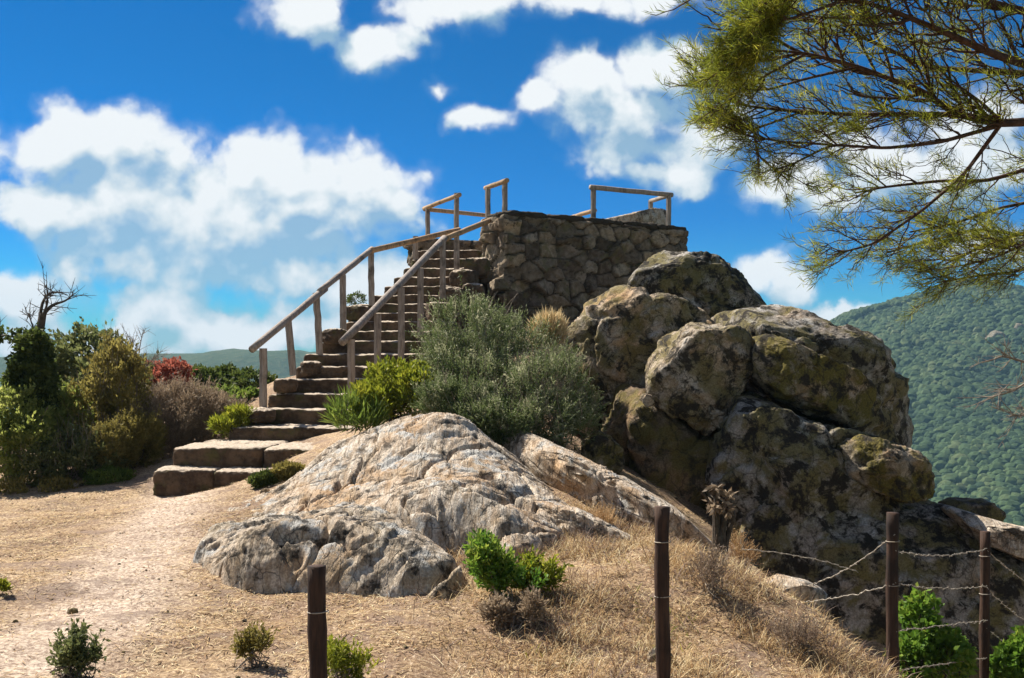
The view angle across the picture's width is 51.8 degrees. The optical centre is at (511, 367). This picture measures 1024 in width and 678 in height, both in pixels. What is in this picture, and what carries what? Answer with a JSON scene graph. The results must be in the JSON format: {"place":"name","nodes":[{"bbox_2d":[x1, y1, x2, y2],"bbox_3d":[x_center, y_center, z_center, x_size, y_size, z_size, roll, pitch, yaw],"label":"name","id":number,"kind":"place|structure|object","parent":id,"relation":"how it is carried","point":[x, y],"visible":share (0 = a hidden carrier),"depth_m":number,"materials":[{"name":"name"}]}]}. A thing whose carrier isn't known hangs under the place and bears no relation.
{"place":"outdoors","nodes":[
{"label":"outdoors","id":0,"kind":"place"},
{"bbox_2d":[0,348,315,429],"bbox_3d":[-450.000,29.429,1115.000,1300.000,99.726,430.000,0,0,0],"label":"mountains","id":1,"kind":"structure","parent":0,"point":[277,363],"depth_m":1047.58,"materials":[{"name":"green plant"}]},
{"bbox_2d":[0,320,949,677],"bbox_3d":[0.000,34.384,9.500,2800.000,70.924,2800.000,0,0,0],"label":"ground","id":2,"kind":"structure","parent":0,"point":[114,614],"depth_m":7.51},
{"bbox_2d":[0,578,15,596],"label":"yellow weed","id":3,"kind":"object","parent":2,"relation":"on","point":[5,585],"visible":1,"depth_m":7.45,"materials":[{"name":"green plant"}]},
{"bbox_2d":[0,377,68,481],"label":"green shrub","id":4,"kind":"object","parent":2,"relation":"on","point":[15,429],"visible":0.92,"depth_m":14.62,"materials":[{"name":"green plant"}]},
{"bbox_2d":[0,470,83,494],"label":"weeds","id":5,"kind":"object","parent":2,"relation":"on","point":[16,486],"visible":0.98,"depth_m":14.20,"materials":[{"name":"green plant"}]},
{"bbox_2d":[0,255,95,424],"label":"ivy tree","id":6,"kind":"object","parent":2,"relation":"on","point":[34,357],"visible":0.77,"depth_m":15.27,"materials":[{"name":"green plant"}]},
{"bbox_2d":[30,380,98,468],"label":"green shrub","id":7,"kind":"object","parent":2,"relation":"on","point":[61,411],"visible":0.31,"depth_m":15.37,"materials":[{"name":"green plant"}]},
{"bbox_2d":[66,607,78,613],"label":"stone","id":8,"kind":"object","parent":2,"relation":"on","point":[73,610],"visible":0.98,"depth_m":7.07,"materials":[{"name":"stone"}]},
{"bbox_2d":[13,408,132,487],"bbox_3d":[-6.151,1.097,14.771,1.528,1.145,1.132,0,0,0],"label":"green shrub","id":9,"kind":"object","parent":2,"relation":"on","point":[78,457],"visible":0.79,"depth_m":14.58,"materials":[{"name":"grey plant"}]},
{"bbox_2d":[44,618,110,677],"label":"weed","id":10,"kind":"object","parent":2,"relation":"on","point":[75,654],"visible":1,"depth_m":5.66,"materials":[{"name":"green plant"}]},
{"bbox_2d":[73,482,84,486],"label":"stone","id":11,"kind":"object","parent":2,"relation":"on","point":[78,484],"visible":0.6,"depth_m":14.55,"materials":[{"name":"stone"}]},
{"bbox_2d":[47,316,158,435],"bbox_3d":[-7.033,0.233,17.909,2.437,2.228,1.804,0,0,31],"label":"round tree","id":12,"kind":"object","parent":2,"relation":"on","point":[68,356],"visible":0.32,"depth_m":17.57,"materials":[{"name":"green plant"}]},
{"bbox_2d":[57,319,156,452],"bbox_3d":[-6.035,0.424,15.786,1.390,2.316,1.402,0,0,29],"label":"olive shrub","id":13,"kind":"object","parent":2,"relation":"on","point":[118,368],"visible":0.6,"depth_m":15.66,"materials":[{"name":"green plant"}]},
{"bbox_2d":[82,464,136,485],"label":"weeds","id":14,"kind":"object","parent":2,"relation":"on","point":[120,475],"visible":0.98,"depth_m":14.51,"materials":[{"name":"green plant"}]},
{"bbox_2d":[87,395,169,468],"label":"dry shrub","id":15,"kind":"object","parent":2,"relation":"on","point":[138,437],"visible":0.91,"depth_m":15.02,"materials":[{"name":"green plant"}]},
{"bbox_2d":[120,323,170,403],"bbox_3d":[-5.605,0.071,15.979,0.888,1.504,0.524,0,0,0],"label":"bare sapling","id":16,"kind":"object","parent":2,"relation":"on","point":[155,357],"visible":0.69,"depth_m":15.99,"materials":[{"name":"brown plant"}]},
{"bbox_2d":[141,355,197,399],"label":"red shrub","id":17,"kind":"object","parent":2,"relation":"on","point":[174,364],"visible":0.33,"depth_m":18.40,"materials":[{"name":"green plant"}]},
{"bbox_2d":[126,367,253,458],"bbox_3d":[-5.081,0.790,16.437,2.160,1.643,1.574,0,0,-41],"label":"dry shrub","id":18,"kind":"object","parent":2,"relation":"on","point":[185,415],"visible":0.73,"depth_m":16.08,"materials":[{"name":"brown plant"}]},
{"bbox_2d":[187,363,225,387],"bbox_3d":[-7.018,0.577,24.032,1.397,1.401,1.389,0,0,-17],"label":"tree","id":19,"kind":"object","parent":2,"relation":"on","point":[210,371],"visible":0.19,"depth_m":23.74,"materials":[{"name":"green plant"}]},
{"bbox_2d":[216,383,235,393],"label":"green bush","id":20,"kind":"object","parent":2,"relation":"on","point":[228,388],"visible":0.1,"depth_m":20.43,"materials":[{"name":"green plant"}]},
{"bbox_2d":[203,402,256,437],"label":"yellow tuft","id":21,"kind":"object","parent":2,"relation":"on","point":[235,415],"visible":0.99,"depth_m":15.62,"materials":[{"name":"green plant"}]},
{"bbox_2d":[213,361,250,386],"bbox_3d":[-6.707,0.518,25.008,1.279,1.373,1.258,0,0,23],"label":"tree","id":22,"kind":"object","parent":2,"relation":"on","point":[225,369],"visible":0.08,"depth_m":24.76,"materials":[{"name":"green plant"}]},
{"bbox_2d":[226,384,258,403],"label":"green bush","id":23,"kind":"object","parent":2,"relation":"on","point":[251,391],"visible":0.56,"depth_m":19.27,"materials":[{"name":"green plant"}]},
{"bbox_2d":[223,365,277,388],"bbox_3d":[-5.882,0.621,23.994,1.371,1.364,1.341,0,0,0],"label":"tree","id":24,"kind":"object","parent":2,"relation":"on","point":[242,377],"visible":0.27,"depth_m":23.74,"materials":[{"name":"green plant"}]},
{"bbox_2d":[229,619,280,671],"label":"weed","id":25,"kind":"object","parent":2,"relation":"on","point":[259,641],"visible":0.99,"depth_m":6.15,"materials":[{"name":"green plant"}]},
{"bbox_2d":[245,467,280,488],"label":"weeds","id":26,"kind":"object","parent":2,"relation":"on","point":[262,478],"visible":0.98,"depth_m":11.95,"materials":[{"name":"green plant"}]},
{"bbox_2d":[260,488,269,493],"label":"stone","id":27,"kind":"object","parent":2,"relation":"on","point":[265,490],"visible":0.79,"depth_m":11.59,"materials":[{"name":"beige stone"}]},
{"bbox_2d":[270,458,305,482],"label":"weeds","id":28,"kind":"object","parent":2,"relation":"on","point":[286,469],"visible":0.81,"depth_m":11.98,"materials":[{"name":"green plant"}]},
{"bbox_2d":[307,564,328,677],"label":"fence post","id":29,"kind":"object","parent":2,"relation":"on","point":[316,622],"visible":1,"depth_m":4.86,"materials":[{"name":"wood"}]},
{"bbox_2d":[153,250,490,496],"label":"stone staircase","id":30,"kind":"structure","parent":2,"relation":"on","point":[280,424],"depth_m":16.60,"materials":[{"name":"grey stone"}]},
{"bbox_2d":[248,227,460,406],"bbox_3d":[-2.832,-1.142,19.229,0.807,3.632,6.856,0,0,24],"label":"handrail","id":31,"kind":"object","parent":30,"relation":"on","point":[313,299],"visible":0.94,"depth_m":17.86,"materials":[{"name":"brown wood"}]},
{"bbox_2d":[346,290,366,305],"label":"shrub","id":32,"kind":"object","parent":30,"relation":"on","point":[349,299],"visible":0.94,"depth_m":20.14,"materials":[{"name":"green plant"}]},
{"bbox_2d":[338,218,490,405],"bbox_3d":[-1.645,-1.225,18.550,0.464,3.592,6.013,0,0,20],"label":"handrail","id":33,"kind":"object","parent":30,"relation":"on","point":[360,323],"visible":0.88,"depth_m":17.57,"materials":[{"name":"brown wood"}]},
{"bbox_2d":[193,503,465,599],"bbox_3d":[-1.553,1.891,8.812,2.758,1.433,2.660,0,0,0],"label":"rock","id":34,"kind":"object","parent":2,"relation":"on","point":[357,549],"visible":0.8,"depth_m":8.06,"materials":[{"name":"stone"}]},
{"bbox_2d":[319,384,391,434],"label":"spiky plant","id":35,"kind":"object","parent":2,"relation":"on","point":[356,420],"visible":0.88,"depth_m":12.97,"materials":[{"name":"green plant"}]},
{"bbox_2d":[327,633,384,677],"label":"yellow weed","id":36,"kind":"object","parent":2,"relation":"on","point":[342,660],"visible":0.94,"depth_m":5.78,"materials":[{"name":"green plant"}]},
{"bbox_2d":[346,349,436,421],"bbox_3d":[-1.503,0.258,13.491,1.287,1.034,1.180,0,0,0],"label":"green bush","id":37,"kind":"object","parent":2,"relation":"on","point":[396,393],"visible":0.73,"depth_m":13.26,"materials":[{"name":"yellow plant"}]},
{"bbox_2d":[227,412,567,562],"bbox_3d":[-1.010,1.472,11.191,4.703,1.939,4.297,0,0,28],"label":"rock outcrop","id":38,"kind":"object","parent":2,"relation":"on","point":[444,481],"visible":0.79,"depth_m":10.60,"materials":[{"name":"grey stone"}]},
{"bbox_2d":[407,366,541,446],"bbox_3d":[-0.448,0.496,12.770,1.728,1.051,1.067,0,0,21],"label":"grey shrub","id":39,"kind":"object","parent":38,"relation":"on","point":[434,395],"visible":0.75,"depth_m":12.61,"materials":[{"name":"green plant"}]},
{"bbox_2d":[463,331,610,452],"bbox_3d":[0.326,0.346,12.914,2.050,1.653,1.657,0,0,-39],"label":"grey shrub","id":40,"kind":"object","parent":38,"relation":"on","point":[567,407],"visible":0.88,"depth_m":12.77,"materials":[{"name":"green plant"}]},
{"bbox_2d":[0,443,827,677],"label":"pebbles","id":41,"kind":"object","parent":2,"relation":"on","point":[266,666],"visible":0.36,"depth_m":7.59,"materials":[{"name":"grey stone"}]},
{"bbox_2d":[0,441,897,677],"bbox_3d":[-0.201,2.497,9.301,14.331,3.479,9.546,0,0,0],"label":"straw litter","id":42,"kind":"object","parent":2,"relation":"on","point":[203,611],"visible":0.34,"depth_m":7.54,"materials":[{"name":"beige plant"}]},
{"bbox_2d":[405,274,579,406],"bbox_3d":[-0.245,-0.181,13.998,2.395,2.132,2.453,0,0,0],"label":"grey shrub","id":43,"kind":"object","parent":2,"relation":"on","point":[468,356],"visible":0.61,"depth_m":13.83,"materials":[{"name":"green plant"}]},
{"bbox_2d":[462,527,549,608],"bbox_3d":[-0.048,1.428,7.583,0.634,0.582,0.612,0,0,0],"label":"green plant","id":44,"kind":"object","parent":2,"relation":"on","point":[490,563],"visible":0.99,"depth_m":7.44,"materials":[{"name":"green plant"}]},
{"bbox_2d":[476,584,548,633],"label":"dry plant","id":45,"kind":"object","parent":2,"relation":"on","point":[498,608],"visible":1,"depth_m":7.08,"materials":[{"name":"brown plant"}]},
{"bbox_2d":[508,544,574,596],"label":"green plant","id":46,"kind":"object","parent":2,"relation":"on","point":[550,569],"visible":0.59,"depth_m":7.76,"materials":[{"name":"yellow plant"}]},
{"bbox_2d":[403,210,688,330],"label":"stone platform","id":47,"kind":"structure","parent":2,"relation":"on","point":[569,265],"depth_m":21.69,"materials":[{"name":"grey stone"}]},
{"bbox_2d":[422,192,484,234],"bbox_3d":[-0.526,-2.852,25.615,1.919,1.905,5.737,0,0,30],"label":"guard rail","id":48,"kind":"object","parent":47,"relation":"on","point":[429,208],"visible":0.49,"depth_m":24.55,"materials":[{"name":"brown wood"}]},
{"bbox_2d":[484,178,508,217],"bbox_3d":[-0.312,-3.205,21.607,0.138,1.212,1.102,0,0,-25],"label":"guard rail","id":49,"kind":"object","parent":47,"relation":"on","point":[502,182],"visible":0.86,"depth_m":21.44,"materials":[{"name":"brown wood"}]},
{"bbox_2d":[574,185,673,224],"bbox_3d":[2.420,-3.364,24.387,2.097,1.328,4.131,0,0,-7],"label":"guard rail","id":50,"kind":"object","parent":47,"relation":"on","point":[661,195],"visible":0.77,"depth_m":23.02,"materials":[{"name":"brown wood"}]},
{"bbox_2d":[606,208,665,224],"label":"flat stone","id":51,"kind":"object","parent":47,"relation":"on","point":[656,215],"visible":0.51,"depth_m":24.34,"materials":[{"name":"grey stone"}]},
{"bbox_2d":[524,305,573,352],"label":"yellow tuft","id":52,"kind":"object","parent":2,"relation":"on","point":[562,328],"visible":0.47,"depth_m":14.47,"materials":[{"name":"plant"}]},
{"bbox_2d":[534,500,632,542],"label":"flat rock","id":53,"kind":"object","parent":2,"relation":"on","point":[562,514],"visible":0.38,"depth_m":9.75,"materials":[{"name":"grey stone"}]},
{"bbox_2d":[461,535,705,668],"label":"green sprouts","id":54,"kind":"object","parent":2,"relation":"on","point":[638,619],"visible":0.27,"depth_m":7.39,"materials":[{"name":"yellow plant"}]},
{"bbox_2d":[581,501,620,523],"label":"dry herb","id":55,"kind":"object","parent":2,"relation":"on","point":[605,516],"visible":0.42,"depth_m":9.97,"materials":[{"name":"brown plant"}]},
{"bbox_2d":[581,430,625,473],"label":"boulder","id":56,"kind":"object","parent":2,"relation":"on","point":[604,449],"visible":0.72,"depth_m":12.72,"materials":[{"name":"grey stone"}]},
{"bbox_2d":[502,430,711,555],"bbox_3d":[0.923,1.308,11.367,0.699,1.145,3.450,0,0,-41],"label":"flat rock","id":57,"kind":"object","parent":2,"relation":"on","point":[583,479],"visible":0.77,"depth_m":11.00,"materials":[{"name":"beige stone"}]},
{"bbox_2d":[601,383,645,466],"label":"boulder","id":58,"kind":"object","parent":2,"relation":"on","point":[625,395],"visible":0.35,"depth_m":14.03,"materials":[{"name":"grey stone"}]},
{"bbox_2d":[557,284,714,435],"bbox_3d":[1.732,-0.058,15.438,2.279,2.308,2.468,0,0,0],"label":"boulder","id":59,"kind":"object","parent":2,"relation":"on","point":[618,332],"visible":0.38,"depth_m":14.46,"materials":[{"name":"grey stone"}]},
{"bbox_2d":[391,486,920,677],"bbox_3d":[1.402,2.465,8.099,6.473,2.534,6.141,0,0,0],"label":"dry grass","id":60,"kind":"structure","parent":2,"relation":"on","point":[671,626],"depth_m":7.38,"materials":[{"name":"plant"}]},
{"bbox_2d":[646,647,677,666],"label":"rock","id":61,"kind":"object","parent":2,"relation":"on","point":[651,654],"visible":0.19,"depth_m":6.71,"materials":[{"name":"grey stone"}]},
{"bbox_2d":[654,506,670,677],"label":"fence post","id":62,"kind":"object","parent":2,"relation":"on","point":[662,612],"visible":1,"depth_m":6.36,"materials":[{"name":"wood"}]},
{"bbox_2d":[623,397,710,512],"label":"boulder","id":63,"kind":"object","parent":2,"relation":"on","point":[667,452],"visible":0.28,"depth_m":13.28,"materials":[{"name":"grey stone"}]},
{"bbox_2d":[645,322,754,435],"bbox_3d":[2.392,0.130,13.609,1.436,1.444,1.462,0,0,0],"label":"boulder","id":64,"kind":"object","parent":63,"relation":"on","point":[698,375],"visible":0.92,"depth_m":12.98,"materials":[{"name":"grey stone"}]},
{"bbox_2d":[639,393,654,407],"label":"rock","id":65,"kind":"object","parent":64,"relation":"on","point":[646,400],"visible":1,"depth_m":12.95,"materials":[{"name":"grey stone"}]},
{"bbox_2d":[677,535,734,598],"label":"dry herb","id":66,"kind":"object","parent":2,"relation":"on","point":[714,584],"visible":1,"depth_m":7.76,"materials":[{"name":"brown plant"}]},
{"bbox_2d":[700,484,737,557],"bbox_3d":[1.884,1.392,9.589,0.343,0.694,0.359,0,0,0],"label":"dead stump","id":67,"kind":"object","parent":2,"relation":"on","point":[720,509],"visible":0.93,"depth_m":9.56,"materials":[{"name":"brown plant"}]},
{"bbox_2d":[727,526,763,571],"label":"dry herb","id":68,"kind":"object","parent":2,"relation":"on","point":[741,553],"visible":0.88,"depth_m":11.79,"materials":[{"name":"brown plant"}]},
{"bbox_2d":[755,606,836,658],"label":"dry herb","id":69,"kind":"object","parent":2,"relation":"on","point":[785,629],"visible":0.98,"depth_m":7.15,"materials":[{"name":"brown plant"}]},
{"bbox_2d":[765,573,827,605],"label":"rock","id":70,"kind":"object","parent":2,"relation":"on","point":[814,591],"visible":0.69,"depth_m":8.75,"materials":[{"name":"grey stone"}]},
{"bbox_2d":[704,389,905,539],"bbox_3d":[3.735,1.570,13.201,2.685,2.580,2.348,0,0,0],"label":"boulder","id":71,"kind":"object","parent":2,"relation":"on","point":[766,451],"visible":0.41,"depth_m":12.28,"materials":[{"name":"grey stone"}]},
{"bbox_2d":[749,334,877,427],"bbox_3d":[3.773,0.183,13.467,1.639,1.223,1.555,0,0,0],"label":"boulder","id":72,"kind":"object","parent":71,"relation":"on","point":[798,379],"visible":0.93,"depth_m":12.89,"materials":[{"name":"stone"}]},
{"bbox_2d":[837,433,934,503],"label":"boulder","id":73,"kind":"object","parent":71,"relation":"on","point":[896,472],"visible":0.87,"depth_m":11.96,"materials":[{"name":"brown stone"}]},
{"bbox_2d":[711,304,913,447],"bbox_3d":[4.576,0.347,16.197,3.149,2.594,3.298,0,0,0],"label":"boulder","id":74,"kind":"object","parent":2,"relation":"on","point":[867,354],"visible":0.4,"depth_m":14.95,"materials":[{"name":"grey stone"}]},
{"bbox_2d":[627,250,766,317],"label":"boulder","id":75,"kind":"object","parent":74,"relation":"on","point":[710,285],"visible":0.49,"depth_m":17.81,"materials":[{"name":"grey stone"}]},
{"bbox_2d":[644,0,1023,447],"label":"pine tree","id":76,"kind":"object","parent":2,"relation":"on","point":[755,34],"visible":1,"depth_m":6.87,"materials":[{"name":"green plant"}]},
{"bbox_2d":[735,500,1023,677],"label":"boulder","id":77,"kind":"object","parent":2,"relation":"on","point":[841,539],"visible":0.41,"depth_m":11.83,"materials":[{"name":"grey stone"}]},
{"bbox_2d":[937,503,1023,560],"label":"flat rock","id":78,"kind":"object","parent":77,"relation":"on","point":[1007,538],"visible":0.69,"depth_m":11.67,"materials":[{"name":"grey stone"}]},
{"bbox_2d":[885,512,899,676],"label":"fence post","id":79,"kind":"object","parent":2,"relation":"on","point":[892,577],"visible":0.93,"depth_m":7.86,"materials":[{"name":"wood"}]},
{"bbox_2d":[805,584,893,601],"bbox_3d":[2.502,1.772,8.204,0.992,0.328,0.038,0,0,45],"label":"barbed wire","id":80,"kind":"object","parent":79,"relation":"attached to","point":[848,595],"visible":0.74,"depth_m":8.11,"materials":[{"name":"grey metal"}]},
{"bbox_2d":[808,534,894,585],"bbox_3d":[2.653,1.520,8.277,0.035,0.561,0.945,0,0,-25],"label":"barbed wire","id":81,"kind":"object","parent":79,"relation":"attached to","point":[883,542],"visible":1,"depth_m":8.27,"materials":[{"name":"grey metal"}]},
{"bbox_2d":[895,582,985,589],"bbox_3d":[3.495,1.750,8.505,0.039,0.303,1.838,0,0,44],"label":"barbed wire","id":82,"kind":"object","parent":79,"relation":"attached to","point":[933,588],"visible":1,"depth_m":8.45,"materials":[{"name":"grey metal"}]},
{"bbox_2d":[895,548,986,557],"bbox_3d":[3.487,1.472,8.501,0.046,0.224,1.810,0,0,44],"label":"barbed wire","id":83,"kind":"object","parent":79,"relation":"attached to","point":[941,555],"visible":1,"depth_m":8.48,"materials":[{"name":"grey metal"}]},
{"bbox_2d":[896,620,987,631],"bbox_3d":[3.494,2.083,8.507,0.040,0.249,1.823,0,0,44],"label":"barbed wire","id":84,"kind":"object","parent":79,"relation":"attached to","point":[941,625],"visible":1,"depth_m":8.46,"materials":[{"name":"grey metal"}]},
{"bbox_2d":[899,657,986,670],"bbox_3d":[3.490,2.389,8.502,0.039,0.271,1.831,0,0,44],"label":"barbed wire","id":85,"kind":"object","parent":79,"relation":"attached to","point":[937,664],"visible":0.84,"depth_m":8.31,"materials":[{"name":"grey metal"}]},
{"bbox_2d":[882,582,979,677],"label":"leafy shrub","id":86,"kind":"object","parent":2,"relation":"on","point":[936,645],"visible":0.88,"depth_m":8.81,"materials":[{"name":"green plant"}]},
{"bbox_2d":[938,497,1005,521],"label":"boulder","id":87,"kind":"object","parent":2,"relation":"on","point":[982,507],"visible":0.51,"depth_m":14.27,"materials":[{"name":"grey stone"}]},
{"bbox_2d":[978,531,990,677],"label":"fence post","id":88,"kind":"object","parent":2,"relation":"on","point":[984,611],"visible":0.99,"depth_m":9.17,"materials":[{"name":"wood"}]},
{"bbox_2d":[987,550,1023,580],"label":"barbed wire","id":89,"kind":"object","parent":88,"relation":"attached to","point":[1006,567],"visible":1,"depth_m":9.50,"materials":[{"name":"grey metal"}]},
{"bbox_2d":[988,589,1023,619],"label":"barbed wire","id":90,"kind":"object","parent":88,"relation":"attached to","point":[1006,606],"visible":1,"depth_m":9.47,"materials":[{"name":"grey metal"}]},
{"bbox_2d":[989,624,1023,677],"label":"leafy shrub","id":91,"kind":"object","parent":2,"relation":"on","point":[1007,661],"visible":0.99,"depth_m":9.15,"materials":[{"name":"green plant"}]},
{"bbox_2d":[0,0,1023,356],"label":"sky","id":92,"kind":"structure","parent":0,"point":[200,169],"materials":[{"name":"blue"}]},
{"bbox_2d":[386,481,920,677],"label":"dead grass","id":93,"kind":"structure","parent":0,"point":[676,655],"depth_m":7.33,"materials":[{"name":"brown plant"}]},
{"bbox_2d":[743,549,856,571],"bbox_3d":[2.523,1.687,9.202,1.088,0.248,0.036,0,0,-10],"label":"barbed wire","id":94,"kind":"object","parent":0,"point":[800,557],"visible":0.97,"depth_m":9.20,"materials":[{"name":"grey metal"}]},
{"bbox_2d":[863,303,1009,493],"bbox_3d":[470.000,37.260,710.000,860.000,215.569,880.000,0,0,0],"label":"hill","id":95,"kind":"structure","parent":0,"point":[982,405],"depth_m":535.57,"materials":[{"name":"green plant"}]},
{"bbox_2d":[830,277,1023,525],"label":"forest","id":96,"kind":"object","parent":95,"relation":"on","point":[959,449],"visible":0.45,"depth_m":521.08,"materials":[{"name":"green plant"}]},
{"bbox_2d":[985,330,1006,338],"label":"crag","id":97,"kind":"structure","parent":95,"relation":"on","point":[994,333],"depth_m":569.74,"materials":[{"name":"grey stone"}]},
{"bbox_2d":[1014,323,1023,328],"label":"crag","id":98,"kind":"structure","parent":95,"relation":"on","point":[1017,325],"depth_m":574.59,"materials":[{"name":"grey stone"}]}
]}

